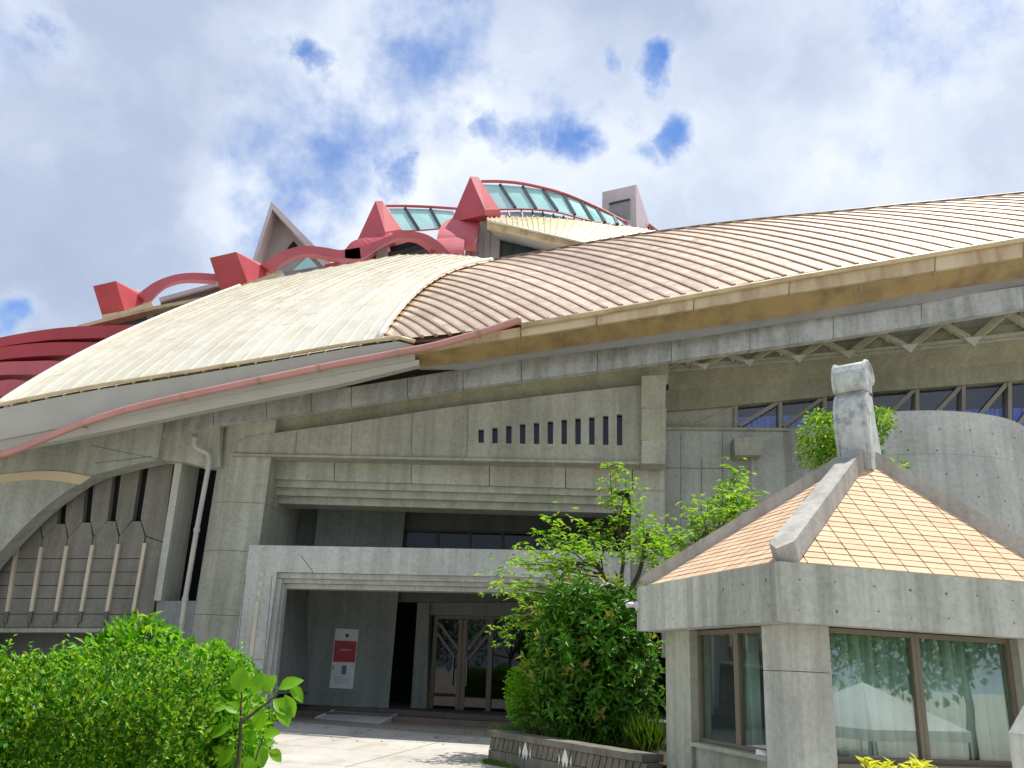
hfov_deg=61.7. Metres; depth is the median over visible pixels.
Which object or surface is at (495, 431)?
slit window
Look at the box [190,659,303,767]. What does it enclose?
sapling
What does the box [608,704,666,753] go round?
grass tuft
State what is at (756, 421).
window
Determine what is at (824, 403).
window
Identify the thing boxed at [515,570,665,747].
glossy shrub
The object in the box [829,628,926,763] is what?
window pane
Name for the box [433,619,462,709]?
door
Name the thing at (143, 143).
sky
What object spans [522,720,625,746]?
grass tuft
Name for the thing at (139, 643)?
shrub
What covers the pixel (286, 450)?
sports hall
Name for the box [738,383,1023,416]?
window interior
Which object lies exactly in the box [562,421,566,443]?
slit window
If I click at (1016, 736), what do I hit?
concrete post
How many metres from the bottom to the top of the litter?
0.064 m
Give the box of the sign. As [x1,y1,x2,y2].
[329,628,358,688]
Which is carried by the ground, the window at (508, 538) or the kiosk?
the kiosk
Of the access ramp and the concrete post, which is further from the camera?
the access ramp
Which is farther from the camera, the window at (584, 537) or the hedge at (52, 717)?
the window at (584, 537)
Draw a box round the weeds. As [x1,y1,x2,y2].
[480,757,518,767]
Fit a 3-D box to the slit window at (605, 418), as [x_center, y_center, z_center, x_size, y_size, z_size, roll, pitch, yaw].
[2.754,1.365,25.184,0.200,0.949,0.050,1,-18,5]
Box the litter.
[756,749,766,755]
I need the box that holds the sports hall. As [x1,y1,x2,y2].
[0,176,1023,738]
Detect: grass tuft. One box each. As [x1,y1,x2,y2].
[484,722,546,736]
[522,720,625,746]
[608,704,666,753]
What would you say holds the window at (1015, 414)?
in the sports hall
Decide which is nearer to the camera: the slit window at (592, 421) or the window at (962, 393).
the slit window at (592, 421)
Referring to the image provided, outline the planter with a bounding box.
[488,730,666,767]
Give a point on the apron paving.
(458, 730)
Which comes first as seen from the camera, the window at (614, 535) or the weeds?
the weeds
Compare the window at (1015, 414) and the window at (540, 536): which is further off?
the window at (540, 536)
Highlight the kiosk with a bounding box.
[637,359,1023,767]
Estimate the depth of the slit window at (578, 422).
25.20 m
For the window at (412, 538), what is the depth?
28.05 m
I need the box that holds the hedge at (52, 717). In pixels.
[0,631,277,767]
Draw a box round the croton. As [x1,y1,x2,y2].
[855,752,936,767]
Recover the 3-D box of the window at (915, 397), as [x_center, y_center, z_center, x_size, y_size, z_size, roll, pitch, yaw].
[13.338,0.774,26.797,1.702,1.685,0.482,3,-18,0]
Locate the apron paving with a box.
[274,716,666,743]
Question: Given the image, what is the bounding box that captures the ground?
[263,720,508,767]
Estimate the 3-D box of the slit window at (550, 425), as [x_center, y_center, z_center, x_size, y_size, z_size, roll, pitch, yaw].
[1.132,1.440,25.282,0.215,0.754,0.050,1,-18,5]
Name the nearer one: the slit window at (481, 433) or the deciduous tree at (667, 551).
the deciduous tree at (667, 551)
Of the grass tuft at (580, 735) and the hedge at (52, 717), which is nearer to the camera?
the hedge at (52, 717)
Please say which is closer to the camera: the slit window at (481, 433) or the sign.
the slit window at (481, 433)
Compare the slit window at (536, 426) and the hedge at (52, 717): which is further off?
the slit window at (536, 426)
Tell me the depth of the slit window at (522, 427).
25.29 m
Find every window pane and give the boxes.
[697,629,762,748]
[735,627,772,752]
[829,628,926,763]
[914,633,1018,766]
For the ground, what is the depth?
16.86 m
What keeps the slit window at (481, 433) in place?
in the sports hall
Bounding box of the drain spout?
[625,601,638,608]
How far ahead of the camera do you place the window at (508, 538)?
27.81 m
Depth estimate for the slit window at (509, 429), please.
25.32 m
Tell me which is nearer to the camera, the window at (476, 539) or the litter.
the litter
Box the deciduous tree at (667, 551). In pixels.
[475,456,769,740]
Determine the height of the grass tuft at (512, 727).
0.322 m
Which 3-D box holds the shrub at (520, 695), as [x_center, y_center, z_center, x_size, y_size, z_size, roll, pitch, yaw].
[0.408,5.867,16.176,1.220,1.546,0.921,3,-18,0]
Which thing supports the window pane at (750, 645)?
in the kiosk
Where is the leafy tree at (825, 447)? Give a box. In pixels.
[795,406,909,471]
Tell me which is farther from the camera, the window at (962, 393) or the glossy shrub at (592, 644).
the window at (962, 393)
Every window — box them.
[403,529,435,547]
[436,530,467,548]
[468,531,500,548]
[479,431,483,442]
[493,429,497,442]
[501,531,533,549]
[507,427,511,442]
[521,426,524,443]
[534,424,538,443]
[534,532,566,549]
[548,423,552,443]
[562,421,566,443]
[567,533,599,550]
[576,420,580,443]
[590,419,594,444]
[600,533,618,551]
[604,417,607,444]
[617,416,621,444]
[734,402,777,427]
[777,398,822,427]
[821,397,828,416]
[869,390,914,411]
[912,386,960,410]
[958,382,1007,417]
[1004,382,1023,425]
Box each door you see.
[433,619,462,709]
[459,619,488,710]
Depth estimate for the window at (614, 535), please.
27.57 m
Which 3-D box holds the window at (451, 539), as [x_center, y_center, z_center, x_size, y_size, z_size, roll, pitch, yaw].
[-1.946,5.278,27.899,1.148,1.022,0.140,1,-18,5]
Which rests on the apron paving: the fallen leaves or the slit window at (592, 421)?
the fallen leaves
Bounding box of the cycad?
[510,697,583,737]
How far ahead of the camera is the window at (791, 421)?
26.97 m
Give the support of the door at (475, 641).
in the sports hall
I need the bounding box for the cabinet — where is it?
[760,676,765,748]
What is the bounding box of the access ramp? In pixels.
[315,710,397,723]
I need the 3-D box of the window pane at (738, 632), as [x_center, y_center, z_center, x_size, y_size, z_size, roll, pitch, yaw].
[3.041,3.713,10.417,0.210,1.435,0.838,7,-19,-14]
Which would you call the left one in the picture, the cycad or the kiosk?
the cycad
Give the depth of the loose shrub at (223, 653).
5.84 m
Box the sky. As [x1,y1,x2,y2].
[0,0,1023,336]
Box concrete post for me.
[1008,705,1023,767]
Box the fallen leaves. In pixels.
[296,724,477,742]
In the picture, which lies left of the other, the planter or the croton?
the planter
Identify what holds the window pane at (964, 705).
in the kiosk
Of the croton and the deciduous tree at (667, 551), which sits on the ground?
the croton
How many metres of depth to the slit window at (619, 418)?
25.13 m
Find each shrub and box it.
[49,610,242,729]
[187,637,276,767]
[502,654,554,730]
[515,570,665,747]
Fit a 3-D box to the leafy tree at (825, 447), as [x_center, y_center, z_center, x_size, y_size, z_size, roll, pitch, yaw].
[7.441,4.093,18.273,2.605,7.680,1.230,3,-18,0]

